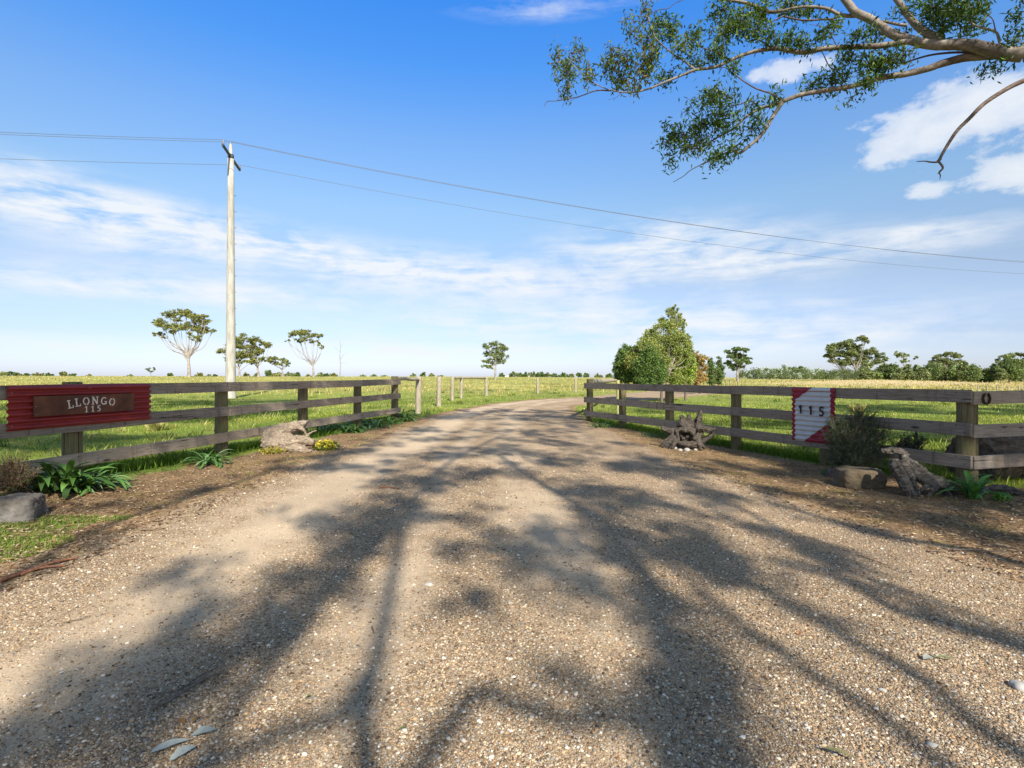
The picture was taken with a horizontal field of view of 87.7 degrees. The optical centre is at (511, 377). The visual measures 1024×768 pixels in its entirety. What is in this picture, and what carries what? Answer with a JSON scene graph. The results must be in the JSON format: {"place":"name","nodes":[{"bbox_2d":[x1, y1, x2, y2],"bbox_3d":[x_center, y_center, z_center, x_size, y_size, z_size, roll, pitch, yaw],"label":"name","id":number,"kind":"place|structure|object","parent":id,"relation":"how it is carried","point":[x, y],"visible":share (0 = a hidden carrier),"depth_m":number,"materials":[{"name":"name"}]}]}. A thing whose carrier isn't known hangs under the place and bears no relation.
{"place":"outdoors","nodes":[
{"label":"outdoors","id":0,"kind":"place"},
{"bbox_2d":[0,391,1023,767],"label":"driveway","id":1,"kind":"structure","parent":0,"point":[540,429],"depth_m":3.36,"materials":[{"name":"gravel"}]},
{"bbox_2d":[150,738,189,752],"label":"fallen leaf","id":2,"kind":"object","parent":1,"relation":"on","point":[167,743],"visible":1,"depth_m":1.87,"materials":[{"name":"plant"}]},
{"bbox_2d":[169,745,196,760],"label":"fallen leaf","id":3,"kind":"object","parent":1,"relation":"on","point":[182,750],"visible":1,"depth_m":1.83,"materials":[{"name":"plant"}]},
{"bbox_2d":[153,665,221,694],"bbox_3d":[-1.365,1.294,2.274,0.054,0.009,0.274,0,0,37],"label":"stick","id":4,"kind":"object","parent":1,"relation":"on","point":[156,693],"visible":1,"depth_m":2.22,"materials":[{"name":"wood"}]},
{"bbox_2d":[151,670,228,709],"bbox_3d":[-1.336,1.291,2.220,0.036,0.017,0.311,0,0,30],"label":"stick","id":5,"kind":"object","parent":1,"relation":"on","point":[161,703],"visible":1,"depth_m":2.19,"materials":[{"name":"wood"}]},
{"bbox_2d":[191,725,215,735],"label":"fallen leaf","id":6,"kind":"object","parent":1,"relation":"on","point":[203,729],"visible":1,"depth_m":1.94,"materials":[{"name":"plant"}]},
{"bbox_2d":[824,747,853,757],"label":"fallen leaf","id":7,"kind":"object","parent":1,"relation":"on","point":[836,749],"visible":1,"depth_m":1.83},
{"bbox_2d":[923,654,932,658],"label":"fallen leaf","id":8,"kind":"object","parent":1,"relation":"on","point":[926,656],"visible":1,"depth_m":2.47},
{"bbox_2d":[926,741,937,747],"bbox_3d":[1.489,1.303,1.889,0.037,0.022,0.030,0,0,27],"label":"stone","id":9,"kind":"object","parent":1,"relation":"on","point":[931,744],"visible":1,"depth_m":1.89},
{"bbox_2d":[952,548,1006,552],"bbox_3d":[3.752,1.392,4.287,0.411,0.028,0.030,0,0,4],"label":"stick","id":10,"kind":"object","parent":1,"relation":"on","point":[978,550],"visible":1,"depth_m":4.29,"materials":[{"name":"wood"}]},
{"bbox_2d":[1008,680,1023,691],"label":"stone","id":11,"kind":"object","parent":1,"relation":"on","point":[1018,685],"visible":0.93,"depth_m":2.26,"materials":[{"name":"stone"}]},
{"bbox_2d":[0,376,1023,564],"bbox_3d":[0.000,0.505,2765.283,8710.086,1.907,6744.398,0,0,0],"label":"ground","id":12,"kind":"structure","parent":0,"point":[761,468],"depth_m":8.61,"materials":[{"name":"plant"}]},
{"bbox_2d":[3,371,16,375],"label":"tree","id":13,"kind":"object","parent":12,"relation":"on","point":[10,373],"visible":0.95,"depth_m":311.63,"materials":[{"name":"green plant"}]},
{"bbox_2d":[0,451,41,495],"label":"planter shrub","id":14,"kind":"object","parent":12,"relation":"on","point":[15,474],"visible":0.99,"depth_m":5.41,"materials":[{"name":"brown plant"}]},
{"bbox_2d":[0,492,48,523],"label":"rock","id":15,"kind":"object","parent":12,"relation":"on","point":[17,507],"visible":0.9,"depth_m":4.80,"materials":[{"name":"stone"}]},
{"bbox_2d":[31,372,43,375],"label":"tree","id":16,"kind":"object","parent":12,"relation":"on","point":[37,374],"visible":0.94,"depth_m":324.22,"materials":[{"name":"green plant"}]},
{"bbox_2d":[14,473,65,490],"bbox_3d":[-5.276,1.157,5.958,0.617,0.123,0.588,0,0,-36],"label":"agapanthus","id":17,"kind":"object","parent":12,"relation":"on","point":[43,475],"visible":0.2,"depth_m":5.90,"materials":[{"name":"green plant"}]},
{"bbox_2d":[59,371,67,375],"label":"tree","id":18,"kind":"object","parent":12,"relation":"on","point":[63,373],"visible":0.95,"depth_m":330.03,"materials":[{"name":"green plant"}]},
{"bbox_2d":[13,460,131,497],"bbox_3d":[-4.888,1.078,5.938,1.041,0.356,1.082,0,0,0],"label":"agapanthus","id":19,"kind":"object","parent":12,"relation":"on","point":[67,471],"visible":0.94,"depth_m":5.85,"materials":[{"name":"green plant"}]},
{"bbox_2d":[50,465,144,496],"bbox_3d":[-4.871,1.178,6.202,1.051,0.194,1.041,0,0,0],"label":"lily clump","id":20,"kind":"object","parent":12,"relation":"on","point":[121,480],"visible":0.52,"depth_m":6.17,"materials":[{"name":"green plant"}]},
{"bbox_2d":[144,422,165,430],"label":"grass tussock","id":21,"kind":"object","parent":12,"relation":"on","point":[152,426],"depth_m":12.91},
{"bbox_2d":[151,308,216,376],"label":"gum tree","id":22,"kind":"object","parent":12,"relation":"on","point":[202,330],"visible":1,"depth_m":149.84,"materials":[{"name":"green plant"}]},
{"bbox_2d":[0,376,400,473],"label":"timber fence","id":23,"kind":"object","parent":12,"relation":"on","point":[221,411],"visible":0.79,"depth_m":8.54,"materials":[{"name":"brown wood"}]},
{"bbox_2d":[6,384,151,431],"bbox_3d":[-5.126,0.330,6.460,0.054,0.490,1.740,0,0,12],"label":"name sign","id":24,"kind":"object","parent":23,"relation":"attached to","point":[31,407],"visible":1,"depth_m":6.28,"materials":[{"name":"metal"}]},
{"bbox_2d":[176,449,242,468],"bbox_3d":[-4.477,1.201,7.994,0.852,0.204,0.848,0,0,20],"label":"agapanthus","id":25,"kind":"object","parent":12,"relation":"on","point":[208,458],"visible":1,"depth_m":7.97,"materials":[{"name":"green plant"}]},
{"bbox_2d":[222,140,240,398],"bbox_3d":[-17.605,-6.568,33.484,0.651,16.154,3.981,0,0,-21],"label":"power pole","id":26,"kind":"object","parent":12,"relation":"on","point":[230,370],"visible":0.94,"depth_m":33.02,"materials":[{"name":"wood"}]},
{"bbox_2d":[1,134,1023,261],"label":"power line","id":27,"kind":"object","parent":26,"relation":"attached to","point":[442,183],"visible":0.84,"depth_m":35.85,"materials":[{"name":"metal"}]},
{"bbox_2d":[3,132,1023,262],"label":"power line","id":28,"kind":"object","parent":26,"relation":"attached to","point":[463,186],"visible":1,"depth_m":34.68,"materials":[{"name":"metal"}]},
{"bbox_2d":[15,159,1020,273],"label":"power line","id":29,"kind":"object","parent":26,"relation":"attached to","point":[475,208],"visible":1,"depth_m":38.82,"materials":[{"name":"metal"}]},
{"bbox_2d":[216,335,253,376],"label":"gum tree","id":30,"kind":"object","parent":12,"relation":"on","point":[241,355],"visible":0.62,"depth_m":163.89,"materials":[{"name":"green plant"}]},
{"bbox_2d":[237,333,272,376],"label":"gum tree","id":31,"kind":"object","parent":12,"relation":"on","point":[254,349],"visible":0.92,"depth_m":163.98,"materials":[{"name":"green plant"}]},
{"bbox_2d":[264,370,272,375],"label":"bush","id":32,"kind":"object","parent":12,"relation":"on","point":[268,373],"visible":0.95,"depth_m":322.58,"materials":[{"name":"green plant"}]},
{"bbox_2d":[257,446,285,453],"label":"moss clump","id":33,"kind":"object","parent":12,"relation":"on","point":[268,450],"visible":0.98,"depth_m":9.06,"materials":[{"name":"yellow plant"}]},
{"bbox_2d":[266,355,290,376],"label":"gum tree","id":34,"kind":"object","parent":12,"relation":"on","point":[269,359],"visible":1,"depth_m":164.17,"materials":[{"name":"green plant"}]},
{"bbox_2d":[260,420,316,452],"bbox_3d":[-3.978,1.080,9.472,1.044,0.648,0.594,0,0,0],"label":"tree stump","id":35,"kind":"object","parent":12,"relation":"on","point":[280,435],"visible":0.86,"depth_m":9.32,"materials":[{"name":"brown wood"}]},
{"bbox_2d":[284,328,323,376],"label":"gum tree","id":36,"kind":"object","parent":12,"relation":"on","point":[303,333],"visible":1,"depth_m":154.82,"materials":[{"name":"green plant"}]},
{"bbox_2d":[312,439,340,450],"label":"flower clump","id":37,"kind":"object","parent":12,"relation":"on","point":[327,445],"visible":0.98,"depth_m":9.46,"materials":[{"name":"yellow plant"}]},
{"bbox_2d":[314,421,363,433],"bbox_3d":[-4.103,1.155,12.581,1.418,0.287,1.447,0,0,-24],"label":"agapanthus","id":38,"kind":"object","parent":12,"relation":"on","point":[334,425],"visible":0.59,"depth_m":12.44,"materials":[{"name":"green plant"}]},
{"bbox_2d":[331,422,384,433],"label":"agapanthus","id":39,"kind":"object","parent":12,"relation":"on","point":[354,429],"visible":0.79,"depth_m":12.56,"materials":[{"name":"green plant"}]},
{"bbox_2d":[358,419,402,428],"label":"agapanthus","id":40,"kind":"object","parent":12,"relation":"on","point":[378,423],"visible":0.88,"depth_m":13.69,"materials":[{"name":"green plant"}]},
{"bbox_2d":[381,416,405,424],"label":"agapanthus","id":41,"kind":"object","parent":12,"relation":"on","point":[389,418],"visible":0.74,"depth_m":14.71,"materials":[{"name":"green plant"}]},
{"bbox_2d":[385,409,422,421],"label":"agapanthus","id":42,"kind":"object","parent":12,"relation":"on","point":[407,417],"visible":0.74,"depth_m":15.68,"materials":[{"name":"green plant"}]},
{"bbox_2d":[398,376,576,413],"bbox_3d":[-1.111,0.663,31.883,4.784,1.489,32.473,0,0,16],"label":"wire fence","id":43,"kind":"object","parent":12,"relation":"on","point":[419,382],"visible":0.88,"depth_m":23.57,"materials":[{"name":"wood"}]},
{"bbox_2d":[480,341,509,378],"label":"gum tree","id":44,"kind":"object","parent":12,"relation":"on","point":[495,353],"visible":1,"depth_m":129.59,"materials":[{"name":"green plant"}]},
{"bbox_2d":[0,375,1023,561],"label":"grass","id":45,"kind":"structure","parent":12,"relation":"on","point":[166,459],"depth_m":17.15,"materials":[{"name":"plant"}]},
{"bbox_2d":[0,418,1023,594],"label":"leaf litter","id":46,"kind":"object","parent":12,"relation":"on","point":[45,554],"visible":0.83,"depth_m":5.04,"materials":[{"name":"plant"}]},
{"bbox_2d":[0,556,76,581],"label":"bark strip","id":47,"kind":"object","parent":46,"relation":"on","point":[8,577],"visible":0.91,"depth_m":3.56,"materials":[{"name":"wood"}]},
{"bbox_2d":[21,564,65,574],"bbox_3d":[-3.133,1.276,3.562,0.067,0.024,0.229,0,0,41],"label":"bark strip","id":48,"kind":"object","parent":46,"relation":"on","point":[33,569],"visible":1,"depth_m":3.56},
{"bbox_2d":[509,371,516,376],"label":"tree","id":49,"kind":"object","parent":12,"relation":"on","point":[513,374],"visible":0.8,"depth_m":432.05,"materials":[{"name":"green plant"}]},
{"bbox_2d":[586,420,615,428],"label":"agapanthus","id":50,"kind":"object","parent":12,"relation":"on","point":[599,425],"visible":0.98,"depth_m":14.20,"materials":[{"name":"green plant"}]},
{"bbox_2d":[593,379,621,413],"bbox_3d":[4.921,0.787,25.271,0.749,1.481,18.759,0,0,14],"label":"wire fence","id":51,"kind":"object","parent":12,"relation":"on","point":[608,381],"visible":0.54,"depth_m":20.53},
{"bbox_2d":[612,343,637,383],"bbox_3d":[6.691,-0.169,31.010,1.911,3.704,1.719,0,0,16],"label":"shade tree","id":52,"kind":"object","parent":12,"relation":"on","point":[622,373],"visible":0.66,"depth_m":30.73,"materials":[{"name":"green plant"}]},
{"bbox_2d":[629,344,670,401],"bbox_3d":[7.529,-0.055,29.023,2.355,3.491,1.790,0,0,0],"label":"shade tree","id":53,"kind":"object","parent":12,"relation":"on","point":[651,369],"visible":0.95,"depth_m":28.61,"materials":[{"name":"green plant"}]},
{"bbox_2d":[641,430,668,439],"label":"agapanthus","id":54,"kind":"object","parent":12,"relation":"on","point":[661,436],"visible":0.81,"depth_m":12.24,"materials":[{"name":"green plant"}]},
{"bbox_2d":[622,304,695,383],"bbox_3d":[8.312,-1.227,29.865,4.122,5.806,2.130,0,0,0],"label":"gum tree","id":55,"kind":"object","parent":12,"relation":"on","point":[673,345],"visible":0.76,"depth_m":29.82,"materials":[{"name":"green plant"}]},
{"bbox_2d":[668,349,698,400],"bbox_3d":[9.777,-0.156,31.108,2.209,3.633,1.398,0,0,0],"label":"shade tree","id":56,"kind":"object","parent":12,"relation":"on","point":[689,371],"visible":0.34,"depth_m":30.86,"materials":[{"name":"green plant"}]},
{"bbox_2d":[660,410,715,450],"bbox_3d":[3.407,1.023,10.355,1.134,0.775,0.624,0,0,0],"label":"tree stump","id":57,"kind":"object","parent":12,"relation":"on","point":[688,432],"visible":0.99,"depth_m":10.21,"materials":[{"name":"grey wood"}]},
{"bbox_2d":[692,350,710,393],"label":"shade tree","id":58,"kind":"object","parent":12,"relation":"on","point":[701,377],"visible":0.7,"depth_m":41.85,"materials":[{"name":"orange plant"}]},
{"bbox_2d":[705,357,719,385],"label":"shade tree","id":59,"kind":"object","parent":12,"relation":"on","point":[711,371],"visible":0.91,"depth_m":47.87,"materials":[{"name":"green plant"}]},
{"bbox_2d":[714,356,725,385],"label":"shade tree","id":60,"kind":"object","parent":12,"relation":"on","point":[720,373],"visible":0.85,"depth_m":49.82,"materials":[{"name":"green plant"}]},
{"bbox_2d":[723,346,752,380],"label":"gum tree","id":61,"kind":"object","parent":12,"relation":"on","point":[739,358],"visible":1,"depth_m":119.50,"materials":[{"name":"green plant"}]},
{"bbox_2d":[748,371,758,378],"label":"bush","id":62,"kind":"object","parent":12,"relation":"on","point":[752,376],"visible":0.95,"depth_m":189.59,"materials":[{"name":"green plant"}]},
{"bbox_2d":[764,369,776,378],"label":"bush","id":63,"kind":"object","parent":12,"relation":"on","point":[768,371],"visible":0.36,"depth_m":191.49,"materials":[{"name":"green plant"}]},
{"bbox_2d":[775,364,787,378],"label":"tree","id":64,"kind":"object","parent":12,"relation":"on","point":[783,367],"visible":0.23,"depth_m":217.44,"materials":[{"name":"green plant"}]},
{"bbox_2d":[544,0,1023,181],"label":"gum tree","id":65,"kind":"object","parent":12,"relation":"on","point":[969,49],"visible":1,"depth_m":10.04,"materials":[{"name":"green plant"}]},
{"bbox_2d":[778,368,791,378],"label":"bush","id":66,"kind":"object","parent":12,"relation":"on","point":[786,374],"visible":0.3,"depth_m":193.87,"materials":[{"name":"green plant"}]},
{"bbox_2d":[792,372,803,378],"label":"bush","id":67,"kind":"object","parent":12,"relation":"on","point":[800,376],"visible":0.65,"depth_m":187.97,"materials":[{"name":"green plant"}]},
{"bbox_2d":[584,379,1023,483],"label":"timber fence","id":68,"kind":"object","parent":12,"relation":"on","point":[967,429],"visible":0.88,"depth_m":7.85,"materials":[{"name":"brown wood"}]},
{"bbox_2d":[791,387,835,444],"bbox_3d":[4.952,0.622,8.797,0.049,0.906,0.800,0,0,-21],"label":"number sign","id":69,"kind":"object","parent":68,"relation":"attached to","point":[811,407],"visible":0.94,"depth_m":8.80,"materials":[{"name":"metal"}]},
{"bbox_2d":[982,393,991,404],"bbox_3d":[6.006,0.274,6.747,0.141,0.151,0.025,0,0,-14],"label":"horseshoe","id":70,"kind":"object","parent":68,"relation":"attached to","point":[983,399],"visible":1,"depth_m":6.74,"materials":[{"name":"metal"}]},
{"bbox_2d":[804,367,814,378],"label":"tree","id":71,"kind":"object","parent":12,"relation":"on","point":[811,371],"visible":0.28,"depth_m":212.49,"materials":[{"name":"green plant"}]},
{"bbox_2d":[825,468,832,477],"bbox_3d":[4.627,1.377,7.657,0.184,0.158,0.190,0,0,-22],"label":"garden stone","id":72,"kind":"object","parent":12,"relation":"on","point":[829,472],"visible":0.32,"depth_m":7.64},
{"bbox_2d":[822,341,855,369],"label":"gum tree","id":73,"kind":"object","parent":12,"relation":"on","point":[831,354],"visible":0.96,"depth_m":139.62,"materials":[{"name":"green plant"}]},
{"bbox_2d":[832,465,887,488],"bbox_3d":[4.558,1.331,7.019,0.574,0.299,0.440,0,0,0],"label":"planter stone","id":74,"kind":"object","parent":12,"relation":"on","point":[849,477],"visible":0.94,"depth_m":6.84,"materials":[{"name":"stone"}]},
{"bbox_2d":[816,403,898,469],"bbox_3d":[4.966,0.949,7.738,1.135,1.153,0.758,0,0,-17],"label":"planter shrub","id":75,"kind":"object","parent":74,"relation":"in","point":[858,448],"visible":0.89,"depth_m":7.65,"materials":[{"name":"green plant"}]},
{"bbox_2d":[840,335,888,369],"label":"gum tree","id":76,"kind":"object","parent":12,"relation":"on","point":[862,357],"visible":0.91,"depth_m":137.99,"materials":[{"name":"green plant"}]},
{"bbox_2d":[858,363,874,379],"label":"scrub bush","id":77,"kind":"object","parent":12,"relation":"on","point":[866,372],"visible":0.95,"depth_m":102.15,"materials":[{"name":"green plant"}]},
{"bbox_2d":[735,366,998,381],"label":"scrub","id":78,"kind":"object","parent":12,"relation":"on","point":[844,374],"visible":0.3,"depth_m":188.89,"materials":[{"name":"green plant"}]},
{"bbox_2d":[871,369,883,379],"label":"scrub bush","id":79,"kind":"object","parent":12,"relation":"on","point":[878,376],"visible":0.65,"depth_m":104.77,"materials":[{"name":"green plant"}]},
{"bbox_2d":[874,362,887,378],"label":"scrub bush","id":80,"kind":"object","parent":12,"relation":"on","point":[882,366],"visible":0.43,"depth_m":106.92,"materials":[{"name":"green plant"}]},
{"bbox_2d":[881,362,901,379],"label":"scrub bush","id":81,"kind":"object","parent":12,"relation":"on","point":[890,370],"visible":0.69,"depth_m":105.83,"materials":[{"name":"green plant"}]},
{"bbox_2d":[890,367,907,379],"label":"scrub bush","id":82,"kind":"object","parent":12,"relation":"on","point":[900,374],"visible":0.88,"depth_m":102.98,"materials":[{"name":"green plant"}]},
{"bbox_2d":[893,350,918,365],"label":"gum tree","id":83,"kind":"object","parent":12,"relation":"on","point":[898,355],"visible":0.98,"depth_m":165.03,"materials":[{"name":"green plant"}]},
{"bbox_2d":[901,364,914,379],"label":"scrub bush","id":84,"kind":"object","parent":12,"relation":"on","point":[907,368],"visible":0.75,"depth_m":103.96,"materials":[{"name":"green plant"}]},
{"bbox_2d":[888,431,928,449],"bbox_3d":[6.275,1.063,8.431,0.518,0.518,0.400,0,0,-27],"label":"planter shrub","id":85,"kind":"object","parent":12,"relation":"on","point":[909,443],"visible":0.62,"depth_m":8.42,"materials":[{"name":"green plant"}]},
{"bbox_2d":[910,364,920,380],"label":"scrub bush","id":86,"kind":"object","parent":12,"relation":"on","point":[914,370],"visible":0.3,"depth_m":107.91,"materials":[{"name":"green plant"}]},
{"bbox_2d":[913,367,930,380],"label":"scrub bush","id":87,"kind":"object","parent":12,"relation":"on","point":[923,373],"visible":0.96,"depth_m":102.95,"materials":[{"name":"green plant"}]},
{"bbox_2d":[922,361,943,380],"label":"scrub bush","id":88,"kind":"object","parent":12,"relation":"on","point":[934,369],"visible":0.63,"depth_m":106.55,"materials":[{"name":"green plant"}]},
{"bbox_2d":[933,363,943,380],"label":"scrub bush","id":89,"kind":"object","parent":12,"relation":"on","point":[940,366],"visible":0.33,"depth_m":107.19,"materials":[{"name":"green plant"}]},
{"bbox_2d":[928,351,963,367],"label":"gum tree","id":90,"kind":"object","parent":12,"relation":"on","point":[946,361],"visible":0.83,"depth_m":143.91,"materials":[{"name":"green plant"}]},
{"bbox_2d":[940,367,953,381],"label":"scrub bush","id":91,"kind":"object","parent":12,"relation":"on","point":[945,372],"visible":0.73,"depth_m":106.61,"materials":[{"name":"green plant"}]},
{"bbox_2d":[945,364,958,381],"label":"scrub bush","id":92,"kind":"object","parent":12,"relation":"on","point":[951,372],"visible":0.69,"depth_m":105.63,"materials":[{"name":"green plant"}]},
{"bbox_2d":[881,447,1023,496],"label":"fallen log","id":93,"kind":"object","parent":12,"relation":"on","point":[908,474],"visible":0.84,"depth_m":6.44,"materials":[{"name":"grey wood"}]},
{"bbox_2d":[954,360,969,381],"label":"scrub bush","id":94,"kind":"object","parent":12,"relation":"on","point":[963,365],"visible":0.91,"depth_m":102.31,"materials":[{"name":"green plant"}]},
{"bbox_2d":[960,363,984,381],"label":"scrub bush","id":95,"kind":"object","parent":12,"relation":"on","point":[973,372],"visible":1,"depth_m":101.35,"materials":[{"name":"green plant"}]},
{"bbox_2d":[936,470,1014,499],"bbox_3d":[5.396,1.271,6.261,0.733,0.299,0.599,0,0,33],"label":"agapanthus","id":96,"kind":"object","parent":12,"relation":"on","point":[972,487],"visible":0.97,"depth_m":6.28,"materials":[{"name":"green plant"}]},
{"bbox_2d":[979,367,988,381],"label":"scrub bush","id":97,"kind":"object","parent":12,"relation":"on","point":[984,375],"visible":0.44,"depth_m":106.41,"materials":[{"name":"green plant"}]},
{"bbox_2d":[945,436,1023,479],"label":"sawn log","id":98,"kind":"object","parent":12,"relation":"on","point":[1000,445],"visible":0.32,"depth_m":7.43,"materials":[{"name":"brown wood"}]},
{"bbox_2d":[984,363,998,381],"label":"scrub bush","id":99,"kind":"object","parent":12,"relation":"on","point":[990,373],"visible":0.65,"depth_m":104.68,"materials":[{"name":"green plant"}]},
{"bbox_2d":[977,386,1023,390],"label":"wire fence","id":100,"kind":"object","parent":12,"relation":"on","point":[997,387],"visible":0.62,"depth_m":46.89,"materials":[{"name":"wood"}]},
{"bbox_2d":[989,491,1012,501],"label":"weed","id":101,"kind":"object","parent":12,"relation":"on","point":[1001,497],"visible":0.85,"depth_m":6.14,"materials":[{"name":"green plant"}]},
{"bbox_2d":[994,367,1008,382],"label":"scrub bush","id":102,"kind":"object","parent":12,"relation":"on","point":[1001,375],"visible":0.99,"depth_m":101.48,"materials":[{"name":"green plant"}]},
{"bbox_2d":[993,355,1023,381],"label":"scrub bush","id":103,"kind":"object","parent":12,"relation":"on","point":[1012,367],"visible":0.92,"depth_m":101.29,"materials":[{"name":"green plant"}]},
{"bbox_2d":[994,352,1023,365],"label":"gum tree","id":104,"kind":"object","parent":12,"relation":"on","point":[1021,354],"visible":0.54,"depth_m":134.73,"materials":[{"name":"green plant"}]},
{"bbox_2d":[1019,362,1023,382],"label":"scrub bush","id":105,"kind":"object","parent":12,"relation":"on","point":[1021,380],"visible":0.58,"depth_m":101.52,"materials":[{"name":"green plant"}]},
{"bbox_2d":[0,0,1023,376],"label":"sky","id":106,"kind":"structure","parent":0,"point":[455,92],"materials":[{"name":"blue"}]},
{"bbox_2d":[848,404,866,413],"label":"grass tussock","id":107,"kind":"object","parent":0,"point":[862,405],"depth_m":20.33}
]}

